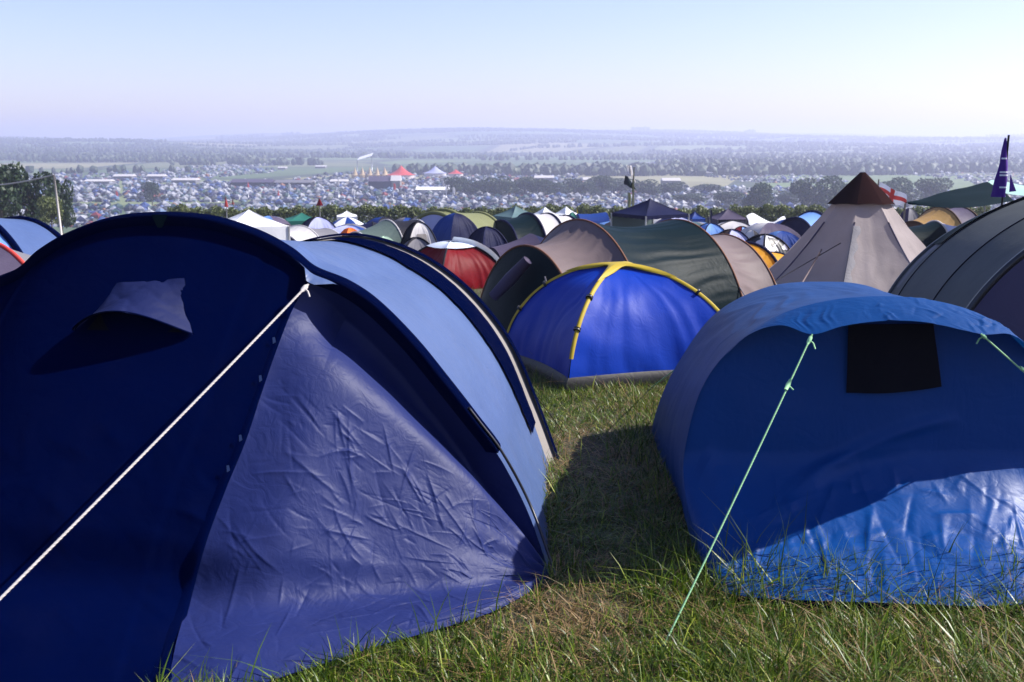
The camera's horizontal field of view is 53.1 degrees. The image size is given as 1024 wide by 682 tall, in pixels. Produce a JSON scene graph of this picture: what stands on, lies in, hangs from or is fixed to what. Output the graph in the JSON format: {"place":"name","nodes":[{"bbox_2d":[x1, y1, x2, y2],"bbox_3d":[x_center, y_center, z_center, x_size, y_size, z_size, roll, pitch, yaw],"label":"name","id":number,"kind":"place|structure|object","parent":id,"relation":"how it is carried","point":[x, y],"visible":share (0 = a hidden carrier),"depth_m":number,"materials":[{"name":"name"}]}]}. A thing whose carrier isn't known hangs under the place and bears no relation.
{"place":"outdoors","nodes":[
{"label":"outdoors","id":0,"kind":"place"},
{"bbox_2d":[230,179,274,185],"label":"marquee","id":1,"kind":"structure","parent":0,"point":[243,182],"depth_m":595.94,"materials":[{"name":"grey metal"}]},
{"bbox_2d":[390,175,401,188],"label":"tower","id":2,"kind":"structure","parent":0,"point":[396,180],"depth_m":562.24,"materials":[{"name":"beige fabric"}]},
{"bbox_2d":[0,130,1023,681],"bbox_3d":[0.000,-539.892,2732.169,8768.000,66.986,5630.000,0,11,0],"label":"ground","id":3,"kind":"structure","parent":0,"point":[336,164],"depth_m":670.02,"materials":[{"name":"green plant"}]},
{"bbox_2d":[0,161,29,217],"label":"tree","id":4,"kind":"object","parent":3,"relation":"on","point":[9,194],"visible":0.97,"depth_m":91.06,"materials":[{"name":"green plant"}]},
{"bbox_2d":[0,243,30,274],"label":"tunnel tent","id":5,"kind":"object","parent":3,"relation":"on","point":[11,259],"visible":0.08,"depth_m":8.52,"materials":[{"name":"grey fabric"}]},
{"bbox_2d":[0,216,60,254],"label":"tunnel tent","id":6,"kind":"object","parent":3,"relation":"on","point":[27,235],"visible":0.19,"depth_m":11.63,"materials":[{"name":"blue fabric"}]},
{"bbox_2d":[0,174,62,234],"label":"utility pole","id":7,"kind":"object","parent":3,"relation":"on","point":[57,203],"visible":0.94,"depth_m":69.62,"materials":[{"name":"white metal"}]},
{"bbox_2d":[11,171,60,222],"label":"tree","id":8,"kind":"object","parent":3,"relation":"on","point":[29,198],"visible":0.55,"depth_m":94.33,"materials":[{"name":"green plant"}]},
{"bbox_2d":[36,195,63,227],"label":"tree","id":9,"kind":"object","parent":3,"relation":"on","point":[48,207],"visible":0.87,"depth_m":83.22,"materials":[{"name":"green plant"}]},
{"bbox_2d":[46,179,75,232],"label":"tree","id":10,"kind":"object","parent":3,"relation":"on","point":[66,221],"visible":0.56,"depth_m":99.10,"materials":[{"name":"green plant"}]},
{"bbox_2d":[84,179,115,183],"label":"marquee","id":11,"kind":"object","parent":3,"relation":"on","point":[101,181],"visible":0.71,"depth_m":629.51,"materials":[{"name":"grey fabric"}]},
{"bbox_2d":[113,174,136,178],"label":"marquee","id":12,"kind":"object","parent":3,"relation":"on","point":[121,176],"visible":0.79,"depth_m":707.82,"materials":[{"name":"grey fabric"}]},
{"bbox_2d":[141,181,159,204],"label":"tree","id":13,"kind":"object","parent":3,"relation":"on","point":[151,190],"visible":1,"depth_m":424.20,"materials":[{"name":"green plant"}]},
{"bbox_2d":[146,174,167,178],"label":"marquee","id":14,"kind":"object","parent":3,"relation":"on","point":[154,176],"visible":0.83,"depth_m":709.73,"materials":[{"name":"grey fabric"}]},
{"bbox_2d":[171,178,200,182],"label":"marquee","id":15,"kind":"object","parent":3,"relation":"on","point":[186,180],"visible":0.88,"depth_m":641.88,"materials":[{"name":"grey fabric"}]},
{"bbox_2d":[228,210,289,239],"bbox_3d":[-5.622,-2.054,22.017,1.370,1.535,1.375,-6,13,-27],"label":"gazebo","id":16,"kind":"object","parent":3,"relation":"on","point":[278,230],"visible":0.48,"depth_m":21.63,"materials":[{"name":"white fabric"}]},
{"bbox_2d":[264,216,290,224],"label":"dome tent","id":17,"kind":"object","parent":3,"relation":"on","point":[279,220],"visible":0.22,"depth_m":42.48,"materials":[{"name":"grey fabric"}]},
{"bbox_2d":[0,212,564,681],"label":"blue tent","id":18,"kind":"object","parent":3,"relation":"on","point":[220,436],"visible":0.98,"depth_m":4.18,"materials":[{"name":"blue fabric"}]},
{"bbox_2d":[171,282,550,681],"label":"door panel","id":19,"kind":"structure","parent":18,"relation":"in","point":[353,481],"depth_m":4.22,"materials":[{"name":"blue fabric"}]},
{"bbox_2d":[274,180,314,185],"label":"farm shed","id":20,"kind":"structure","parent":3,"relation":"on","point":[300,182],"depth_m":598.99,"materials":[{"name":"grey metal"}]},
{"bbox_2d":[285,213,310,224],"bbox_3d":[-11.238,-6.083,54.856,1.795,1.574,1.798,-4,12,-20],"label":"gazebo","id":21,"kind":"object","parent":3,"relation":"on","point":[299,219],"visible":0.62,"depth_m":54.17,"materials":[{"name":"green fabric"}]},
{"bbox_2d":[290,225,338,240],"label":"tunnel tent","id":22,"kind":"object","parent":3,"relation":"on","point":[300,232],"visible":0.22,"depth_m":29.46,"materials":[{"name":"white fabric"}]},
{"bbox_2d":[302,216,335,228],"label":"dome tent","id":23,"kind":"object","parent":3,"relation":"on","point":[317,222],"visible":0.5,"depth_m":37.60,"materials":[{"name":"white fabric"}]},
{"bbox_2d":[330,179,348,183],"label":"marquee","id":24,"kind":"object","parent":3,"relation":"on","point":[340,180],"visible":0.67,"depth_m":624.76,"materials":[{"name":"grey fabric"}]},
{"bbox_2d":[336,211,357,219],"bbox_3d":[-9.309,-6.521,57.827,1.162,1.654,1.160,-2,11,-10],"label":"gazebo","id":25,"kind":"object","parent":3,"relation":"on","point":[346,214],"visible":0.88,"depth_m":57.36,"materials":[{"name":"white fabric"}]},
{"bbox_2d":[333,217,362,226],"bbox_3d":[-7.377,-4.916,45.913,1.700,1.272,1.700,0,11,0],"label":"parasol","id":26,"kind":"object","parent":3,"relation":"on","point":[343,221],"visible":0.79,"depth_m":45.44,"materials":[{"name":"white fabric"}]},
{"bbox_2d":[333,225,363,232],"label":"dome tent","id":27,"kind":"object","parent":3,"relation":"on","point":[339,229],"visible":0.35,"depth_m":33.61,"materials":[{"name":"white fabric"}]},
{"bbox_2d":[361,221,376,227],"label":"tunnel tent","id":28,"kind":"object","parent":3,"relation":"on","point":[369,224],"visible":0.05,"depth_m":39.44,"materials":[{"name":"blue fabric"}]},
{"bbox_2d":[351,167,387,177],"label":"tent","id":29,"kind":"object","parent":3,"relation":"on","point":[362,174],"visible":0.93,"depth_m":724.36,"materials":[{"name":"fabric"}]},
{"bbox_2d":[368,176,391,188],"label":"stage","id":30,"kind":"object","parent":3,"relation":"on","point":[379,182],"visible":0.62,"depth_m":562.19,"materials":[{"name":"grey fabric"}]},
{"bbox_2d":[367,217,394,222],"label":"dome tent","id":31,"kind":"object","parent":3,"relation":"on","point":[377,219],"visible":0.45,"depth_m":62.32,"materials":[{"name":"blue fabric"}]},
{"bbox_2d":[347,219,422,242],"bbox_3d":[-3.177,-2.557,27.101,2.700,1.356,2.135,-8,13,-34],"label":"tunnel tent","id":32,"kind":"object","parent":3,"relation":"on","point":[393,230],"visible":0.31,"depth_m":26.44,"materials":[{"name":"green fabric"}]},
{"bbox_2d":[388,166,413,178],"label":"tent","id":33,"kind":"object","parent":3,"relation":"on","point":[402,171],"visible":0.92,"depth_m":718.07,"materials":[{"name":"red fabric"}]},
{"bbox_2d":[402,237,429,250],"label":"dome tent","id":34,"kind":"object","parent":3,"relation":"on","point":[417,243],"visible":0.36,"depth_m":20.86,"materials":[{"name":"grey fabric"}]},
{"bbox_2d":[401,221,436,243],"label":"dome tent","id":35,"kind":"object","parent":3,"relation":"on","point":[423,230],"visible":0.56,"depth_m":25.78,"materials":[{"name":"white fabric"}]},
{"bbox_2d":[415,187,449,193],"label":"marquee","id":36,"kind":"object","parent":3,"relation":"on","point":[423,190],"visible":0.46,"depth_m":515.75,"materials":[{"name":"white fabric"}]},
{"bbox_2d":[424,166,445,175],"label":"tent","id":37,"kind":"object","parent":3,"relation":"on","point":[435,171],"visible":0.98,"depth_m":769.87,"materials":[{"name":"white fabric"}]},
{"bbox_2d":[432,213,477,241],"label":"dome tent","id":38,"kind":"object","parent":3,"relation":"on","point":[459,225],"visible":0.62,"depth_m":28.17,"materials":[{"name":"blue fabric"}]},
{"bbox_2d":[447,169,463,176],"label":"tent","id":39,"kind":"object","parent":3,"relation":"on","point":[453,173],"visible":0.95,"depth_m":758.19,"materials":[{"name":"red fabric"}]},
{"bbox_2d":[443,176,467,193],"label":"tree","id":40,"kind":"object","parent":3,"relation":"on","point":[456,183],"visible":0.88,"depth_m":493.38,"materials":[{"name":"green plant"}]},
{"bbox_2d":[416,208,496,231],"bbox_3d":[-1.606,-3.068,30.015,2.304,1.725,3.500,6,13,27],"label":"tunnel tent","id":41,"kind":"object","parent":3,"relation":"on","point":[431,219],"visible":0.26,"depth_m":29.29,"materials":[{"name":"green fabric"}]},
{"bbox_2d":[418,237,498,288],"bbox_3d":[-1.126,-1.428,19.082,1.484,1.024,1.484,-9,14,-37],"label":"dome tent","id":42,"kind":"object","parent":3,"relation":"on","point":[469,262],"visible":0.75,"depth_m":18.78,"materials":[{"name":"fabric"}]},
{"bbox_2d":[459,180,481,192],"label":"tree","id":43,"kind":"object","parent":3,"relation":"on","point":[475,186],"visible":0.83,"depth_m":502.04,"materials":[{"name":"green plant"}]},
{"bbox_2d":[468,226,507,247],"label":"dome tent","id":44,"kind":"object","parent":3,"relation":"on","point":[488,236],"visible":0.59,"depth_m":23.84,"materials":[{"name":"blue fabric"}]},
{"bbox_2d":[480,176,515,193],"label":"tree","id":45,"kind":"object","parent":3,"relation":"on","point":[496,187],"visible":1,"depth_m":491.96,"materials":[{"name":"green plant"}]},
{"bbox_2d":[493,206,526,219],"bbox_3d":[0.178,-5.379,47.860,1.577,1.873,1.582,-8,13,-34],"label":"gazebo","id":46,"kind":"object","parent":3,"relation":"on","point":[514,212],"visible":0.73,"depth_m":47.49,"materials":[{"name":"teal fabric"}]},
{"bbox_2d":[0,126,1023,175],"bbox_3d":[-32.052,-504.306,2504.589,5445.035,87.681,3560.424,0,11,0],"label":"woodland","id":47,"kind":"object","parent":3,"relation":"on","point":[893,159],"visible":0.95,"depth_m":1511.79,"materials":[{"name":"green plant"}]},
{"bbox_2d":[7,161,1023,224],"bbox_3d":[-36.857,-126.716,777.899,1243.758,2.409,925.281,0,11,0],"label":"distant tents","id":48,"kind":"object","parent":3,"relation":"on","point":[174,193],"visible":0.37,"depth_m":489.69,"materials":[{"name":"white fabric"}]},
{"bbox_2d":[489,234,543,257],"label":"tunnel tent","id":49,"kind":"object","parent":3,"relation":"on","point":[528,239],"visible":0.19,"depth_m":21.60,"materials":[{"name":"grey fabric"}]},
{"bbox_2d":[513,176,533,192],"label":"tree","id":50,"kind":"object","parent":3,"relation":"on","point":[521,182],"visible":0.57,"depth_m":508.46,"materials":[{"name":"green plant"}]},
{"bbox_2d":[495,212,575,242],"bbox_3d":[0.583,-3.111,30.930,3.700,1.568,2.469,-6,13,-29],"label":"tunnel tent","id":51,"kind":"object","parent":3,"relation":"on","point":[542,225],"visible":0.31,"depth_m":30.10,"materials":[{"name":"green fabric"}]},
{"bbox_2d":[522,178,555,193],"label":"tree","id":52,"kind":"object","parent":3,"relation":"on","point":[534,185],"visible":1,"depth_m":492.50,"materials":[{"name":"green plant"}]},
{"bbox_2d":[534,175,553,180],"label":"marquee","id":53,"kind":"object","parent":3,"relation":"on","point":[549,177],"visible":0.71,"depth_m":672.33,"materials":[{"name":"grey fabric"}]},
{"bbox_2d":[534,207,558,215],"bbox_3d":[1.605,-5.616,49.852,1.038,1.803,1.044,-6,13,-29],"label":"gazebo","id":54,"kind":"object","parent":3,"relation":"on","point":[544,209],"visible":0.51,"depth_m":49.63,"materials":[{"name":"white fabric"}]},
{"bbox_2d":[539,182,571,194],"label":"tree","id":55,"kind":"object","parent":3,"relation":"on","point":[561,186],"visible":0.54,"depth_m":499.43,"materials":[{"name":"green plant"}]},
{"bbox_2d":[555,207,576,215],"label":"gazebo","id":56,"kind":"object","parent":3,"relation":"on","point":[566,211],"visible":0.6,"depth_m":51.57,"materials":[{"name":"white fabric"}]},
{"bbox_2d":[562,178,581,192],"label":"tree","id":57,"kind":"object","parent":3,"relation":"on","point":[570,182],"visible":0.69,"depth_m":509.78,"materials":[{"name":"green plant"}]},
{"bbox_2d":[167,202,990,223],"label":"hedge","id":58,"kind":"object","parent":3,"relation":"on","point":[766,211],"visible":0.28,"depth_m":75.27,"materials":[{"name":"green plant"}]},
{"bbox_2d":[572,181,598,193],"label":"tree","id":59,"kind":"object","parent":3,"relation":"on","point":[581,187],"visible":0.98,"depth_m":492.66,"materials":[{"name":"green plant"}]},
{"bbox_2d":[576,212,609,222],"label":"tunnel tent","id":60,"kind":"object","parent":3,"relation":"on","point":[599,217],"visible":0.26,"depth_m":45.36,"materials":[{"name":"blue fabric"}]},
{"bbox_2d":[586,175,617,192],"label":"tree","id":61,"kind":"object","parent":3,"relation":"on","point":[604,182],"visible":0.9,"depth_m":500.59,"materials":[{"name":"green plant"}]},
{"bbox_2d":[507,261,718,392],"bbox_3d":[1.013,-0.196,9.726,1.784,1.112,1.784,-4,12,-19],"label":"dome tent","id":62,"kind":"object","parent":3,"relation":"on","point":[607,322],"visible":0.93,"depth_m":9.16,"materials":[{"name":"blue fabric"}]},
{"bbox_2d":[597,178,631,193],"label":"tree","id":63,"kind":"object","parent":3,"relation":"on","point":[621,187],"visible":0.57,"depth_m":511.08,"materials":[{"name":"green plant"}]},
{"bbox_2d":[480,219,776,332],"bbox_3d":[1.752,-0.772,12.595,4.558,1.548,3.091,-4,12,-18],"label":"tunnel tent","id":64,"kind":"object","parent":3,"relation":"on","point":[720,270],"visible":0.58,"depth_m":11.83,"materials":[{"name":"green fabric"}]},
{"bbox_2d":[489,256,531,300],"bbox_3d":[-0.019,-0.692,11.354,0.499,0.513,0.150,5,12,25],"label":"rolled door","id":65,"kind":"structure","parent":64,"relation":"in","point":[511,277],"depth_m":11.30,"materials":[{"name":"grey fabric"}]},
{"bbox_2d":[624,175,635,205],"bbox_3d":[6.902,-7.852,60.011,0.746,3.678,0.240,0,11,0],"label":"tall flag","id":66,"kind":"object","parent":3,"relation":"on","point":[628,182],"visible":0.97,"depth_m":59.76,"materials":[{"name":"black fabric"}]},
{"bbox_2d":[626,165,635,205],"bbox_3d":[6.895,-8.082,59.559,0.571,4.245,0.240,0,11,0],"label":"tall flag","id":67,"kind":"object","parent":3,"relation":"on","point":[630,171],"visible":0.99,"depth_m":59.27,"materials":[{"name":"white fabric"}]},
{"bbox_2d":[622,179,657,193],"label":"tree","id":68,"kind":"object","parent":3,"relation":"on","point":[641,188],"visible":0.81,"depth_m":491.03,"materials":[{"name":"green plant"}]},
{"bbox_2d":[611,199,689,226],"bbox_3d":[4.420,-3.584,32.926,1.788,1.962,1.794,-7,13,-31],"label":"gazebo","id":69,"kind":"object","parent":3,"relation":"on","point":[646,212],"visible":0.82,"depth_m":32.56,"materials":[{"name":"blue fabric"}]},
{"bbox_2d":[646,186,662,194],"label":"tree","id":70,"kind":"object","parent":3,"relation":"on","point":[658,188],"visible":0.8,"depth_m":493.01,"materials":[{"name":"green plant"}]},
{"bbox_2d":[660,178,680,184],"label":"marquee","id":71,"kind":"object","parent":3,"relation":"on","point":[667,180],"visible":0.88,"depth_m":623.21,"materials":[{"name":"grey fabric"}]},
{"bbox_2d":[658,181,687,192],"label":"tree","id":72,"kind":"object","parent":3,"relation":"on","point":[677,188],"visible":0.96,"depth_m":501.80,"materials":[{"name":"green plant"}]},
{"bbox_2d":[670,193,708,200],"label":"tree","id":73,"kind":"object","parent":3,"relation":"on","point":[689,196],"visible":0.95,"depth_m":441.62,"materials":[{"name":"green plant"}]},
{"bbox_2d":[684,212,705,221],"bbox_3d":[9.244,-5.765,51.861,0.848,1.586,0.851,-4,12,-20],"label":"gazebo","id":74,"kind":"object","parent":3,"relation":"on","point":[695,217],"visible":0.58,"depth_m":51.52,"materials":[{"name":"blue fabric"}]},
{"bbox_2d":[690,184,724,192],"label":"tree","id":75,"kind":"object","parent":3,"relation":"on","point":[703,187],"visible":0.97,"depth_m":511.81,"materials":[{"name":"green plant"}]},
{"bbox_2d":[700,223,723,234],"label":"dome tent","id":76,"kind":"object","parent":3,"relation":"on","point":[711,228],"visible":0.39,"depth_m":29.73,"materials":[{"name":"blue fabric"}]},
{"bbox_2d":[707,208,748,223],"bbox_3d":[9.235,-4.831,43.891,1.396,1.706,1.393,-2,11,-8],"label":"gazebo","id":77,"kind":"object","parent":3,"relation":"on","point":[727,214],"visible":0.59,"depth_m":43.45,"materials":[{"name":"grey fabric"}]},
{"bbox_2d":[713,191,743,204],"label":"tree","id":78,"kind":"object","parent":3,"relation":"on","point":[734,197],"visible":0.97,"depth_m":414.14,"materials":[{"name":"green plant"}]},
{"bbox_2d":[718,229,748,240],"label":"dome tent","id":79,"kind":"object","parent":3,"relation":"on","point":[739,234],"visible":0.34,"depth_m":24.83,"materials":[{"name":"white fabric"}]},
{"bbox_2d":[717,220,750,229],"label":"dome tent","id":80,"kind":"object","parent":3,"relation":"on","point":[729,224],"visible":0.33,"depth_m":37.26,"materials":[{"name":"white fabric"}]},
{"bbox_2d":[745,230,757,237],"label":"dome tent","id":81,"kind":"object","parent":3,"relation":"on","point":[750,233],"visible":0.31,"depth_m":30.89,"materials":[{"name":"grey fabric"}]},
{"bbox_2d":[740,181,774,208],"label":"tree","id":82,"kind":"object","parent":3,"relation":"on","point":[761,192],"visible":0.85,"depth_m":344.99,"materials":[{"name":"green plant"}]},
{"bbox_2d":[746,241,784,267],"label":"tunnel tent","id":83,"kind":"object","parent":3,"relation":"on","point":[770,258],"visible":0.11,"depth_m":18.55,"materials":[{"name":"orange fabric"}]},
{"bbox_2d":[746,213,784,224],"bbox_3d":[10.608,-4.537,42.471,1.681,1.441,1.326,0,11,0],"label":"white tarp","id":84,"kind":"object","parent":3,"relation":"on","point":[753,218],"visible":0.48,"depth_m":42.65,"materials":[{"name":"fabric"}]},
{"bbox_2d":[746,234,789,253],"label":"dome tent","id":85,"kind":"object","parent":3,"relation":"on","point":[770,242],"visible":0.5,"depth_m":20.36,"materials":[{"name":"fabric"}]},
{"bbox_2d":[741,222,800,238],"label":"dome tent","id":86,"kind":"object","parent":3,"relation":"on","point":[763,228],"visible":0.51,"depth_m":33.20,"materials":[{"name":"grey fabric"}]},
{"bbox_2d":[769,231,798,247],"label":"dome tent","id":87,"kind":"object","parent":3,"relation":"on","point":[789,239],"visible":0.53,"depth_m":26.72,"materials":[{"name":"blue fabric"}]},
{"bbox_2d":[774,190,803,202],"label":"tree","id":88,"kind":"object","parent":3,"relation":"on","point":[785,196],"visible":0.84,"depth_m":427.05,"materials":[{"name":"green plant"}]},
{"bbox_2d":[780,210,822,235],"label":"tunnel tent","id":89,"kind":"object","parent":3,"relation":"on","point":[801,224],"visible":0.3,"depth_m":35.24,"materials":[{"name":"blue fabric"}]},
{"bbox_2d":[789,175,844,208],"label":"tree","id":90,"kind":"object","parent":3,"relation":"on","point":[806,190],"visible":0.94,"depth_m":358.07,"materials":[{"name":"green plant"}]},
{"bbox_2d":[651,282,1023,645],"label":"blue tent","id":91,"kind":"object","parent":3,"relation":"on","point":[868,413],"visible":0.98,"depth_m":4.61,"materials":[{"name":"blue fabric"}]},
{"bbox_2d":[769,172,925,291],"bbox_3d":[5.724,-1.673,16.998,3.742,2.227,3.658,0,11,0],"label":"teepee tent","id":92,"kind":"object","parent":3,"relation":"on","point":[858,231],"visible":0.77,"depth_m":16.36,"materials":[{"name":"fabric"}]},
{"bbox_2d":[878,179,906,206],"bbox_3d":[7.718,-2.261,20.957,0.595,2.076,0.100,0,11,0],"label":"cross flag","id":93,"kind":"object","parent":3,"relation":"on","point":[897,197],"visible":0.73,"depth_m":20.81,"materials":[{"name":"white fabric"}]},
{"bbox_2d":[877,177,924,205],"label":"tree","id":94,"kind":"object","parent":3,"relation":"on","point":[895,184],"visible":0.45,"depth_m":385.11,"materials":[{"name":"green plant"}]},
{"bbox_2d":[900,208,918,221],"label":"dome tent","id":95,"kind":"object","parent":3,"relation":"on","point":[911,214],"visible":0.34,"depth_m":23.79,"materials":[{"name":"grey fabric"}]},
{"bbox_2d":[908,220,956,246],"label":"tunnel tent","id":96,"kind":"object","parent":3,"relation":"on","point":[927,234],"visible":0.18,"depth_m":20.57,"materials":[{"name":"green fabric"}]},
{"bbox_2d":[914,177,953,198],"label":"tree","id":97,"kind":"object","parent":3,"relation":"on","point":[931,186],"visible":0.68,"depth_m":400.50,"materials":[{"name":"green plant"}]},
{"bbox_2d":[905,207,977,226],"bbox_3d":[9.300,-2.099,22.111,2.000,1.626,1.935,-5,12,-24],"label":"tunnel tent","id":98,"kind":"object","parent":3,"relation":"on","point":[954,216],"visible":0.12,"depth_m":21.64,"materials":[{"name":"beige fabric"}]},
{"bbox_2d":[888,197,1023,341],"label":"tunnel tent","id":99,"kind":"object","parent":3,"relation":"on","point":[976,264],"visible":0.59,"depth_m":8.71,"materials":[{"name":"grey fabric"}]},
{"bbox_2d":[897,241,943,287],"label":"trim","id":100,"kind":"structure","parent":99,"relation":"in","point":[936,245],"depth_m":10.64,"materials":[{"name":"grey fabric"}]},
{"bbox_2d":[903,180,1023,221],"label":"tarp canopy","id":101,"kind":"object","parent":3,"relation":"on","point":[978,195],"visible":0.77,"depth_m":19.57,"materials":[{"name":"green fabric"}]},
{"bbox_2d":[991,135,1015,204],"bbox_3d":[5.235,-1.036,10.998,0.262,2.308,0.116,2,11,12],"label":"flag","id":102,"kind":"object","parent":3,"relation":"on","point":[999,185],"visible":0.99,"depth_m":10.84,"materials":[{"name":"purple fabric"}]},
{"bbox_2d":[0,0,1023,139],"label":"sky","id":103,"kind":"structure","parent":0,"point":[144,69],"materials":[{"name":"blue"}]},
{"bbox_2d":[135,283,1023,681],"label":"grass","id":104,"kind":"structure","parent":0,"point":[863,653],"depth_m":3.89,"materials":[{"name":"green plant"}]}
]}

